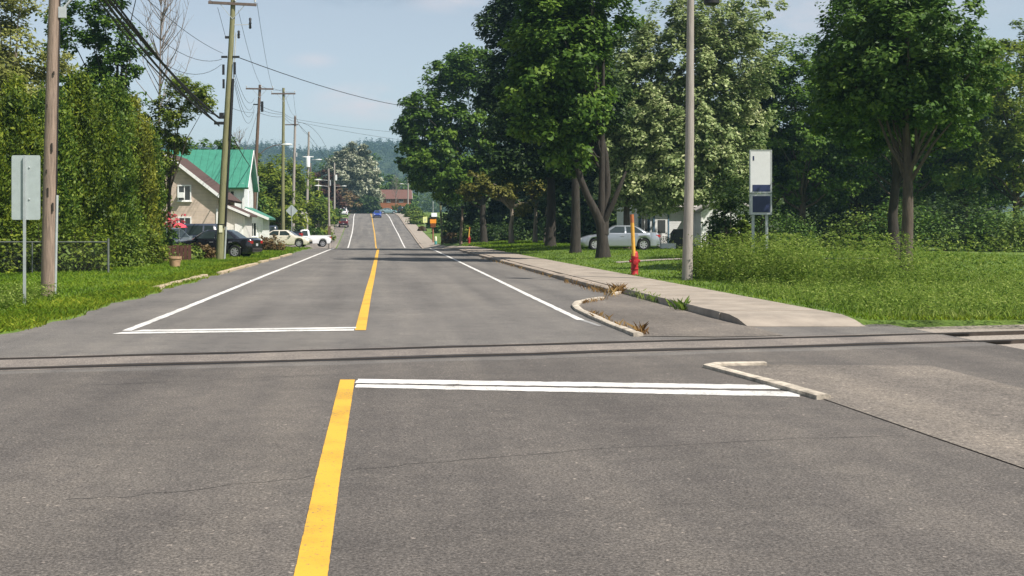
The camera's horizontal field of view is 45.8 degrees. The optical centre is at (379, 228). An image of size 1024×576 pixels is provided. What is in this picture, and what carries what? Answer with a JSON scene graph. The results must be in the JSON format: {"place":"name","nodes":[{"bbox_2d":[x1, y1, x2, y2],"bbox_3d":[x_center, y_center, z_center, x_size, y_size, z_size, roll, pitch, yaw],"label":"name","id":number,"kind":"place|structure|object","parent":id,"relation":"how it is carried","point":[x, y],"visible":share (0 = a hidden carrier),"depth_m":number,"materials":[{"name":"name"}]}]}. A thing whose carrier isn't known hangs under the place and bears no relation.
{"place":"outdoors","nodes":[
{"label":"outdoors","id":0,"kind":"place"},
{"bbox_2d":[215,246,310,257],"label":"lawn grass","id":1,"kind":"structure","parent":0,"point":[273,253],"depth_m":72.58,"materials":[{"name":"plant"}]},
{"bbox_2d":[0,214,817,373],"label":"road","id":2,"kind":"structure","parent":0,"point":[420,296],"depth_m":22.79,"materials":[{"name":"grey asphalt"}]},
{"bbox_2d":[122,248,334,330],"bbox_3d":[-3.784,1.740,62.605,0.182,0.291,87.808,0,0,0],"label":"edge line","id":3,"kind":"object","parent":2,"relation":"on","point":[170,313],"visible":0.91,"depth_m":25.78,"materials":[{"name":"white paint"}]},
{"bbox_2d":[114,329,353,333],"bbox_3d":[-2.214,1.593,18.540,3.728,0.001,0.344,0,0,-9],"label":"stop line","id":4,"kind":"object","parent":2,"relation":"on","point":[235,331],"visible":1,"depth_m":18.51,"materials":[{"name":"white paint"}]},
{"bbox_2d":[129,327,355,331],"bbox_3d":[-2.121,1.593,18.957,3.582,0.001,0.323,0,0,-9],"label":"stop line","id":5,"kind":"object","parent":2,"relation":"on","point":[247,329],"visible":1,"depth_m":18.89,"materials":[{"name":"white paint"}]},
{"bbox_2d":[355,215,378,329],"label":"line","id":6,"kind":"object","parent":2,"relation":"on","point":[361,324],"visible":0.94,"depth_m":26.85,"materials":[{"name":"yellow paint"}]},
{"bbox_2d":[0,333,979,370],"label":"crossing panel","id":7,"kind":"object","parent":2,"relation":"on","point":[388,352],"visible":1,"depth_m":15.56,"materials":[{"name":"concrete"}]},
{"bbox_2d":[0,333,963,359],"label":"flangeway","id":8,"kind":"object","parent":7,"relation":"on","point":[480,346],"visible":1,"depth_m":16.34,"materials":[{"name":"rubber"}]},
{"bbox_2d":[0,340,1012,369],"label":"flangeway","id":9,"kind":"object","parent":7,"relation":"on","point":[483,355],"visible":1,"depth_m":15.05,"materials":[{"name":"rubber"}]},
{"bbox_2d":[0,339,1023,368],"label":"rail","id":10,"kind":"object","parent":7,"relation":"on","point":[1014,341],"visible":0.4,"depth_m":15.22,"materials":[{"name":"metal"}]},
{"bbox_2d":[0,330,1023,358],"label":"rail","id":11,"kind":"object","parent":7,"relation":"on","point":[989,333],"visible":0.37,"depth_m":16.68,"materials":[{"name":"metal"}]},
{"bbox_2d":[394,213,610,291],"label":"kerb","id":12,"kind":"structure","parent":2,"relation":"on","point":[584,282],"depth_m":42.95,"materials":[{"name":"concrete"}]},
{"bbox_2d":[429,248,583,319],"bbox_3d":[3.823,1.616,59.083,0.178,0.042,76.430,0,0,0],"label":"edge line","id":13,"kind":"object","parent":2,"relation":"on","point":[550,305],"visible":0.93,"depth_m":28.89,"materials":[{"name":"white paint"}]},
{"bbox_2d":[572,297,642,336],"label":"kerb","id":14,"kind":"structure","parent":2,"relation":"on","point":[576,307],"depth_m":20.30,"materials":[{"name":"concrete"}]},
{"bbox_2d":[579,293,780,336],"bbox_3d":[4.913,1.591,23.600,2.213,0.001,11.999,0,0,0],"label":"asphalt patch","id":15,"kind":"object","parent":2,"relation":"on","point":[664,320],"visible":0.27,"depth_m":20.93,"materials":[{"name":"grey asphalt"}]},
{"bbox_2d":[0,345,1023,575],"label":"road","id":16,"kind":"structure","parent":0,"point":[815,495],"depth_m":7.73,"materials":[{"name":"grey asphalt"}]},
{"bbox_2d":[294,380,354,575],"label":"line","id":17,"kind":"object","parent":16,"relation":"on","point":[314,552],"visible":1,"depth_m":7.14,"materials":[{"name":"yellow paint"}]},
{"bbox_2d":[355,379,779,388],"bbox_3d":[2.007,1.594,12.276,4.534,0.001,0.378,0,0,7],"label":"stop line","id":18,"kind":"object","parent":16,"relation":"on","point":[607,384],"visible":0.95,"depth_m":12.32,"materials":[{"name":"white paint"}]},
{"bbox_2d":[355,384,799,396],"bbox_3d":[1.915,1.594,11.836,4.369,0.001,0.374,0,0,8],"label":"stop line","id":19,"kind":"object","parent":16,"relation":"on","point":[710,392],"visible":0.99,"depth_m":11.79,"materials":[{"name":"white paint"}]},
{"bbox_2d":[703,361,830,399],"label":"kerb","id":20,"kind":"structure","parent":16,"relation":"on","point":[785,386],"depth_m":12.49,"materials":[{"name":"concrete"}]},
{"bbox_2d":[722,365,1023,467],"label":"asphalt patch","id":21,"kind":"object","parent":16,"relation":"on","point":[981,415],"visible":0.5,"depth_m":11.21,"materials":[{"name":"grey asphalt"}]},
{"bbox_2d":[0,212,1023,333],"bbox_3d":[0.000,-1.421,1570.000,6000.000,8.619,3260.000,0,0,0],"label":"ground","id":22,"kind":"structure","parent":0,"point":[918,323],"depth_m":38.09,"materials":[{"name":"green plant"}]},
{"bbox_2d":[0,113,29,272],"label":"cedar","id":23,"kind":"object","parent":22,"relation":"on","point":[4,184],"visible":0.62,"depth_m":41.86,"materials":[{"name":"green plant"}]},
{"bbox_2d":[0,213,41,272],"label":"hedge shrub","id":24,"kind":"object","parent":22,"relation":"on","point":[9,262],"visible":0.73,"depth_m":41.45,"materials":[{"name":"green plant"}]},
{"bbox_2d":[12,155,39,303],"bbox_3d":[-7.258,0.133,24.631,0.591,3.265,0.059,0,0,0],"label":"road sign","id":25,"kind":"object","parent":22,"relation":"on","point":[25,187],"visible":0.97,"depth_m":24.66,"materials":[{"name":"metal"}]},
{"bbox_2d":[0,68,59,271],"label":"cedar","id":26,"kind":"object","parent":22,"relation":"on","point":[21,128],"visible":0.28,"depth_m":42.77,"materials":[{"name":"green plant"}]},
{"bbox_2d":[0,279,65,310],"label":"weeds","id":27,"kind":"object","parent":22,"relation":"on","point":[9,296],"visible":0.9,"depth_m":25.21,"materials":[{"name":"green plant"}]},
{"bbox_2d":[0,0,81,114],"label":"tall tree","id":28,"kind":"object","parent":22,"relation":"on","point":[10,61],"visible":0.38,"depth_m":67.49,"materials":[{"name":"green plant"}]},
{"bbox_2d":[3,220,81,272],"bbox_3d":[-12.055,0.660,42.184,3.196,1.934,2.174,0,0,0],"label":"hedge shrub","id":29,"kind":"object","parent":22,"relation":"on","point":[60,256],"visible":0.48,"depth_m":41.96,"materials":[{"name":"green plant"}]},
{"bbox_2d":[0,238,108,272],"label":"chain link fence","id":30,"kind":"object","parent":22,"relation":"on","point":[94,242],"visible":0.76,"depth_m":41.02,"materials":[{"name":"metal"}]},
{"bbox_2d":[41,0,71,295],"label":"utility pole","id":31,"kind":"object","parent":22,"relation":"on","point":[56,11],"visible":0.91,"depth_m":27.53,"materials":[{"name":"brown wood"}]},
{"bbox_2d":[103,0,218,123],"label":"overhead wire","id":32,"kind":"object","parent":31,"relation":"attached to","point":[142,48],"visible":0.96,"depth_m":39.73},
{"bbox_2d":[25,80,87,262],"bbox_3d":[-12.469,-1.762,45.052,3.700,7.794,3.799,0,0,0],"label":"cedar","id":33,"kind":"object","parent":22,"relation":"on","point":[66,150],"visible":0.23,"depth_m":44.35,"materials":[{"name":"green plant"}]},
{"bbox_2d":[57,211,127,271],"bbox_3d":[-10.746,0.500,42.899,3.357,2.249,2.454,0,0,0],"label":"hedge shrub","id":34,"kind":"object","parent":22,"relation":"on","point":[79,255],"visible":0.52,"depth_m":42.84,"materials":[{"name":"green plant"}]},
{"bbox_2d":[60,62,130,268],"bbox_3d":[-11.567,-2.118,46.279,3.845,8.550,3.597,0,0,0],"label":"cedar","id":35,"kind":"object","parent":22,"relation":"on","point":[92,166],"visible":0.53,"depth_m":45.66,"materials":[{"name":"green plant"}]},
{"bbox_2d":[39,0,156,108],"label":"tall tree","id":36,"kind":"object","parent":22,"relation":"on","point":[121,55],"visible":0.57,"depth_m":61.83,"materials":[{"name":"green plant"}]},
{"bbox_2d":[86,213,151,267],"bbox_3d":[-10.367,0.434,47.479,2.882,2.388,2.320,0,0,0],"label":"hedge shrub","id":37,"kind":"object","parent":22,"relation":"on","point":[132,259],"visible":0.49,"depth_m":47.20,"materials":[{"name":"green plant"}]},
{"bbox_2d":[92,72,150,266],"bbox_3d":[-11.219,-2.087,48.224,3.880,8.436,4.054,0,0,0],"label":"cedar","id":38,"kind":"object","parent":22,"relation":"on","point":[123,116],"visible":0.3,"depth_m":48.23,"materials":[{"name":"green plant"}]},
{"bbox_2d":[0,257,267,331],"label":"lawn grass","id":39,"kind":"structure","parent":22,"relation":"on","point":[71,288],"depth_m":34.73,"materials":[{"name":"green plant"}]},
{"bbox_2d":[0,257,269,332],"bbox_3d":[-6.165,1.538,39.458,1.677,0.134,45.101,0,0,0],"label":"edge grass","id":40,"kind":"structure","parent":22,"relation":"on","point":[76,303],"depth_m":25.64,"materials":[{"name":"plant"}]},
{"bbox_2d":[115,92,165,258],"bbox_3d":[-11.114,-1.978,54.234,3.287,8.313,3.601,0,0,0],"label":"cedar","id":41,"kind":"object","parent":22,"relation":"on","point":[148,176],"visible":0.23,"depth_m":53.55,"materials":[{"name":"green plant"}]},
{"bbox_2d":[133,218,177,263],"bbox_3d":[-10.245,0.574,51.987,3.011,2.100,2.270,0,0,24],"label":"hedge shrub","id":42,"kind":"object","parent":22,"relation":"on","point":[156,253],"visible":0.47,"depth_m":51.85,"materials":[{"name":"green plant"}]},
{"bbox_2d":[149,114,173,251],"bbox_3d":[-11.493,-1.813,60.154,2.317,7.937,2.054,0,0,26],"label":"cedar","id":43,"kind":"object","parent":22,"relation":"on","point":[157,149],"visible":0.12,"depth_m":59.95,"materials":[{"name":"green plant"}]},
{"bbox_2d":[130,0,196,124],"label":"dead tree","id":44,"kind":"object","parent":22,"relation":"on","point":[165,10],"visible":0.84,"depth_m":73.91,"materials":[{"name":"wood"}]},
{"bbox_2d":[138,73,218,238],"bbox_3d":[-10.741,-3.193,62.512,4.934,9.787,3.080,0,0,0],"label":"leaning tree","id":45,"kind":"object","parent":22,"relation":"on","point":[174,142],"visible":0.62,"depth_m":62.29,"materials":[{"name":"green plant"}]},
{"bbox_2d":[161,152,257,247],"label":"beige house","id":46,"kind":"structure","parent":22,"relation":"on","point":[195,194],"depth_m":77.00,"materials":[{"name":"beige paint"}]},
{"bbox_2d":[176,230,262,256],"bbox_3d":[-8.750,0.815,63.997,4.832,1.470,2.060,0,0,14],"label":"parked car","id":47,"kind":"object","parent":22,"relation":"on","point":[236,241],"visible":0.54,"depth_m":63.08,"materials":[{"name":"black paint"}]},
{"bbox_2d":[164,150,275,240],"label":"white house","id":48,"kind":"structure","parent":22,"relation":"on","point":[243,183],"depth_m":95.00,"materials":[{"name":"metal"}]},
{"bbox_2d":[208,0,256,259],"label":"utility pole","id":49,"kind":"object","parent":22,"relation":"on","point":[226,115],"visible":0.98,"depth_m":59.28,"materials":[{"name":"brown wood"}]},
{"bbox_2d":[107,0,219,117],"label":"overhead wire","id":50,"kind":"object","parent":49,"relation":"attached to","point":[111,3],"visible":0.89,"depth_m":39.06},
{"bbox_2d":[211,137,277,215],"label":"deciduous tree","id":51,"kind":"object","parent":22,"relation":"on","point":[261,205],"visible":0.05,"depth_m":121.03,"materials":[{"name":"green plant"}]},
{"bbox_2d":[246,85,291,209],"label":"utility pole","id":52,"kind":"object","parent":22,"relation":"on","point":[255,194],"visible":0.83,"depth_m":103.88,"materials":[{"name":"brown wood"}]},
{"bbox_2d":[256,162,299,229],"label":"deciduous tree","id":53,"kind":"object","parent":22,"relation":"on","point":[272,193],"visible":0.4,"depth_m":125.05,"materials":[{"name":"green plant"}]},
{"bbox_2d":[271,88,294,229],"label":"utility pole","id":54,"kind":"object","parent":22,"relation":"on","point":[283,171],"visible":0.9,"depth_m":113.88,"materials":[{"name":"brown wood"}]},
{"bbox_2d":[258,153,321,228],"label":"deciduous tree","id":55,"kind":"object","parent":22,"relation":"on","point":[308,207],"visible":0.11,"depth_m":147.32,"materials":[{"name":"green plant"}]},
{"bbox_2d":[269,230,312,246],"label":"parked car","id":56,"kind":"object","parent":22,"relation":"on","point":[292,238],"visible":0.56,"depth_m":101.14,"materials":[{"name":"beige paint"}]},
{"bbox_2d":[286,169,332,233],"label":"deciduous tree","id":57,"kind":"object","parent":22,"relation":"on","point":[322,217],"visible":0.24,"depth_m":171.01,"materials":[{"name":"green plant"}]},
{"bbox_2d":[309,169,348,208],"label":"deciduous tree","id":58,"kind":"object","parent":22,"relation":"on","point":[338,198],"visible":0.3,"depth_m":233.40,"materials":[{"name":"green plant"}]},
{"bbox_2d":[322,141,385,203],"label":"white poplar","id":59,"kind":"object","parent":22,"relation":"on","point":[353,168],"visible":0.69,"depth_m":335.37,"materials":[{"name":"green plant"}]},
{"bbox_2d":[351,195,381,213],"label":"tree","id":60,"kind":"object","parent":22,"relation":"on","point":[371,205],"visible":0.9,"depth_m":329.22,"materials":[{"name":"green plant"}]},
{"bbox_2d":[380,190,412,208],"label":"brick house","id":61,"kind":"structure","parent":22,"relation":"on","point":[390,199],"depth_m":352.00,"materials":[{"name":"red brick"}]},
{"bbox_2d":[389,42,523,242],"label":"maple tree","id":62,"kind":"object","parent":22,"relation":"on","point":[441,171],"visible":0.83,"depth_m":115.76,"materials":[{"name":"green plant"}]},
{"bbox_2d":[446,181,509,240],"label":"woodland tree","id":63,"kind":"object","parent":22,"relation":"on","point":[471,213],"visible":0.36,"depth_m":132.02,"materials":[{"name":"green plant"}]},
{"bbox_2d":[455,170,536,242],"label":"tree","id":64,"kind":"object","parent":22,"relation":"on","point":[498,193],"visible":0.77,"depth_m":102.94,"materials":[{"name":"plant"}]},
{"bbox_2d":[487,217,543,240],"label":"shrub","id":65,"kind":"object","parent":22,"relation":"on","point":[518,230],"visible":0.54,"depth_m":121.39,"materials":[{"name":"green plant"}]},
{"bbox_2d":[505,142,545,236],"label":"woodland tree","id":66,"kind":"object","parent":22,"relation":"on","point":[523,197],"visible":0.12,"depth_m":127.52,"materials":[{"name":"green plant"}]},
{"bbox_2d":[522,178,546,241],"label":"tree","id":67,"kind":"object","parent":22,"relation":"on","point":[535,190],"visible":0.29,"depth_m":104.59,"materials":[{"name":"plant"}]},
{"bbox_2d":[471,0,642,246],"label":"maple tree","id":68,"kind":"object","parent":22,"relation":"on","point":[510,163],"visible":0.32,"depth_m":83.14,"materials":[{"name":"green plant"}]},
{"bbox_2d":[492,0,646,257],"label":"maple tree","id":69,"kind":"object","parent":22,"relation":"on","point":[561,59],"visible":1,"depth_m":55.10,"materials":[{"name":"green plant"}]},
{"bbox_2d":[535,167,610,242],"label":"woodland tree","id":70,"kind":"object","parent":22,"relation":"on","point":[563,191],"visible":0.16,"depth_m":98.87,"materials":[{"name":"green plant"}]},
{"bbox_2d":[510,2,638,252],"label":"maple tree","id":71,"kind":"object","parent":22,"relation":"on","point":[621,114],"visible":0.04,"depth_m":66.03,"materials":[{"name":"green plant"}]},
{"bbox_2d":[558,142,645,238],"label":"woodland tree","id":72,"kind":"object","parent":22,"relation":"on","point":[589,218],"visible":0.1,"depth_m":96.25,"materials":[{"name":"green plant"}]},
{"bbox_2d":[581,225,659,249],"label":"parked car","id":73,"kind":"object","parent":22,"relation":"on","point":[619,235],"visible":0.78,"depth_m":69.64,"materials":[{"name":"silver metal"}]},
{"bbox_2d":[623,289,721,318],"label":"kerb","id":74,"kind":"structure","parent":22,"relation":"on","point":[713,313],"depth_m":22.91,"materials":[{"name":"concrete"}]},
{"bbox_2d":[613,201,750,247],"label":"white house","id":75,"kind":"structure","parent":22,"relation":"on","point":[663,224],"depth_m":78.94,"materials":[{"name":"paint"}]},
{"bbox_2d":[590,0,792,248],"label":"silver maple","id":76,"kind":"object","parent":22,"relation":"on","point":[658,120],"visible":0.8,"depth_m":71.76,"materials":[{"name":"green plant"}]},
{"bbox_2d":[682,0,718,279],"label":"utility pole","id":77,"kind":"object","parent":22,"relation":"on","point":[687,263],"visible":0.94,"depth_m":34.34,"materials":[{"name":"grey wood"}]},
{"bbox_2d":[693,164,763,255],"bbox_3d":[15.562,-0.758,53.554,3.358,4.209,2.490,0,0,0],"label":"shrub","id":78,"kind":"object","parent":22,"relation":"on","point":[731,205],"visible":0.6,"depth_m":53.44,"materials":[{"name":"green plant"}]},
{"bbox_2d":[726,214,757,256],"bbox_3d":[14.332,0.394,47.503,1.374,1.903,1.018,0,0,0],"label":"shrub","id":79,"kind":"object","parent":22,"relation":"on","point":[742,224],"visible":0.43,"depth_m":47.39,"materials":[{"name":"green plant"}]},
{"bbox_2d":[713,161,791,255],"bbox_3d":[17.320,-0.909,56.074,3.666,4.502,2.792,0,0,0],"label":"shrub","id":80,"kind":"object","parent":22,"relation":"on","point":[771,225],"visible":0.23,"depth_m":55.86,"materials":[{"name":"green plant"}]},
{"bbox_2d":[749,150,771,253],"bbox_3d":[13.963,-0.709,43.971,0.805,4.322,0.168,0,0,0],"label":"pylon sign","id":81,"kind":"object","parent":22,"relation":"on","point":[760,171],"visible":0.94,"depth_m":43.90,"materials":[{"name":"metal"}]},
{"bbox_2d":[729,57,824,239],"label":"railway tree","id":82,"kind":"object","parent":22,"relation":"on","point":[764,103],"visible":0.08,"depth_m":86.73,"materials":[{"name":"green plant"}]},
{"bbox_2d":[755,206,824,247],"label":"shrub","id":83,"kind":"object","parent":22,"relation":"on","point":[794,227],"visible":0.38,"depth_m":79.68,"materials":[{"name":"green plant"}]},
{"bbox_2d":[739,33,891,245],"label":"railway tree","id":84,"kind":"object","parent":22,"relation":"on","point":[806,164],"visible":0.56,"depth_m":82.70,"materials":[{"name":"green plant"}]},
{"bbox_2d":[769,201,868,246],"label":"shrub","id":85,"kind":"object","parent":22,"relation":"on","point":[820,230],"visible":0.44,"depth_m":83.78,"materials":[{"name":"green plant"}]},
{"bbox_2d":[664,229,1023,286],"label":"weeds","id":86,"kind":"object","parent":22,"relation":"on","point":[782,267],"visible":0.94,"depth_m":31.70,"materials":[{"name":"green plant"}]},
{"bbox_2d":[815,181,881,240],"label":"woodland tree","id":87,"kind":"object","parent":22,"relation":"on","point":[840,214],"visible":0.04,"depth_m":114.38,"materials":[{"name":"green plant"}]},
{"bbox_2d":[795,132,931,231],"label":"railway tree","id":88,"kind":"object","parent":22,"relation":"on","point":[865,198],"visible":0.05,"depth_m":89.01,"materials":[{"name":"green plant"}]},
{"bbox_2d":[810,203,916,250],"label":"shrub","id":89,"kind":"object","parent":22,"relation":"on","point":[848,228],"visible":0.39,"depth_m":67.76,"materials":[{"name":"green plant"}]},
{"bbox_2d":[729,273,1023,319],"bbox_3d":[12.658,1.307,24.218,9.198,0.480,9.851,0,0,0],"label":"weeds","id":90,"kind":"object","parent":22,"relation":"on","point":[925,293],"visible":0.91,"depth_m":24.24,"materials":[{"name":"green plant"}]},
{"bbox_2d":[793,0,985,260],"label":"maple tree","id":91,"kind":"object","parent":22,"relation":"on","point":[856,137],"visible":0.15,"depth_m":46.94,"materials":[{"name":"green plant"}]},
{"bbox_2d":[845,196,965,250],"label":"shrub","id":92,"kind":"object","parent":22,"relation":"on","point":[921,229],"visible":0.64,"depth_m":66.74,"materials":[{"name":"green plant"}]},
{"bbox_2d":[800,0,1018,270],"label":"maple tree","id":93,"kind":"object","parent":22,"relation":"on","point":[868,64],"visible":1,"depth_m":37.73,"materials":[{"name":"green plant"}]},
{"bbox_2d":[812,32,1014,208],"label":"railway tree","id":94,"kind":"object","parent":22,"relation":"on","point":[871,170],"visible":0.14,"depth_m":80.48,"materials":[{"name":"green plant"}]},
{"bbox_2d":[872,179,957,238],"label":"woodland tree","id":95,"kind":"object","parent":22,"relation":"on","point":[882,193],"visible":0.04,"depth_m":110.12,"materials":[{"name":"green plant"}]},
{"bbox_2d":[880,189,1003,250],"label":"shrub","id":96,"kind":"object","parent":22,"relation":"on","point":[950,209],"visible":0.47,"depth_m":67.80,"materials":[{"name":"green plant"}]},
{"bbox_2d":[878,57,1023,243],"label":"railway tree","id":97,"kind":"object","parent":22,"relation":"on","point":[991,189],"visible":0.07,"depth_m":85.21,"materials":[{"name":"green plant"}]},
{"bbox_2d":[906,324,1023,348],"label":"ballast","id":98,"kind":"structure","parent":22,"relation":"on","point":[944,329],"depth_m":19.31,"materials":[{"name":"gravel"}]},
{"bbox_2d":[922,18,1023,223],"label":"railway tree","id":99,"kind":"object","parent":22,"relation":"on","point":[1012,166],"visible":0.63,"depth_m":78.49,"materials":[{"name":"green plant"}]},
{"bbox_2d":[934,180,1011,239],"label":"woodland tree","id":100,"kind":"object","parent":22,"relation":"on","point":[998,208],"visible":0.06,"depth_m":111.50,"materials":[{"name":"green plant"}]},
{"bbox_2d":[939,200,1023,251],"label":"shrub","id":101,"kind":"object","parent":22,"relation":"on","point":[981,232],"visible":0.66,"depth_m":65.84,"materials":[{"name":"green plant"}]},
{"bbox_2d":[976,198,1023,251],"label":"shrub","id":102,"kind":"object","parent":22,"relation":"on","point":[1015,237],"visible":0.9,"depth_m":63.84,"materials":[{"name":"green plant"}]},
{"bbox_2d":[0,0,1023,161],"label":"sky","id":103,"kind":"structure","parent":0,"point":[378,50],"materials":[{"name":"blue"}]},
{"bbox_2d":[462,240,701,251],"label":"lawn grass","id":104,"kind":"structure","parent":0,"point":[499,245],"depth_m":89.40,"materials":[{"name":"plant"}]},
{"bbox_2d":[396,213,864,326],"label":"pavement","id":105,"kind":"structure","parent":0,"point":[707,298],"depth_m":25.45,"materials":[{"name":"concrete"}]},
{"bbox_2d":[260,148,1023,213],"bbox_3d":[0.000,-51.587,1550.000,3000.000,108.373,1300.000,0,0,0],"label":"hills","id":106,"kind":"structure","parent":0,"point":[401,173],"depth_m":1236.99,"materials":[{"name":"plant"}]},
{"bbox_2d":[161,139,472,211],"bbox_3d":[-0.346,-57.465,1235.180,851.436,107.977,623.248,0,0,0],"label":"hill forest","id":107,"kind":"object","parent":106,"relation":"on","point":[374,147],"visible":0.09,"depth_m":1344.52,"materials":[{"name":"green plant"}]},
{"bbox_2d":[694,267,1023,319],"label":"tall grass","id":108,"kind":"structure","parent":0,"point":[910,312],"depth_m":24.17,"materials":[{"name":"green plant"}]},
{"bbox_2d":[755,324,996,350],"bbox_3d":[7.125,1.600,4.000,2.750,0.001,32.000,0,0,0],"label":"road apron","id":109,"kind":"object","parent":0,"point":[866,329],"visible":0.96,"depth_m":18.42,"materials":[{"name":"asphalt"}]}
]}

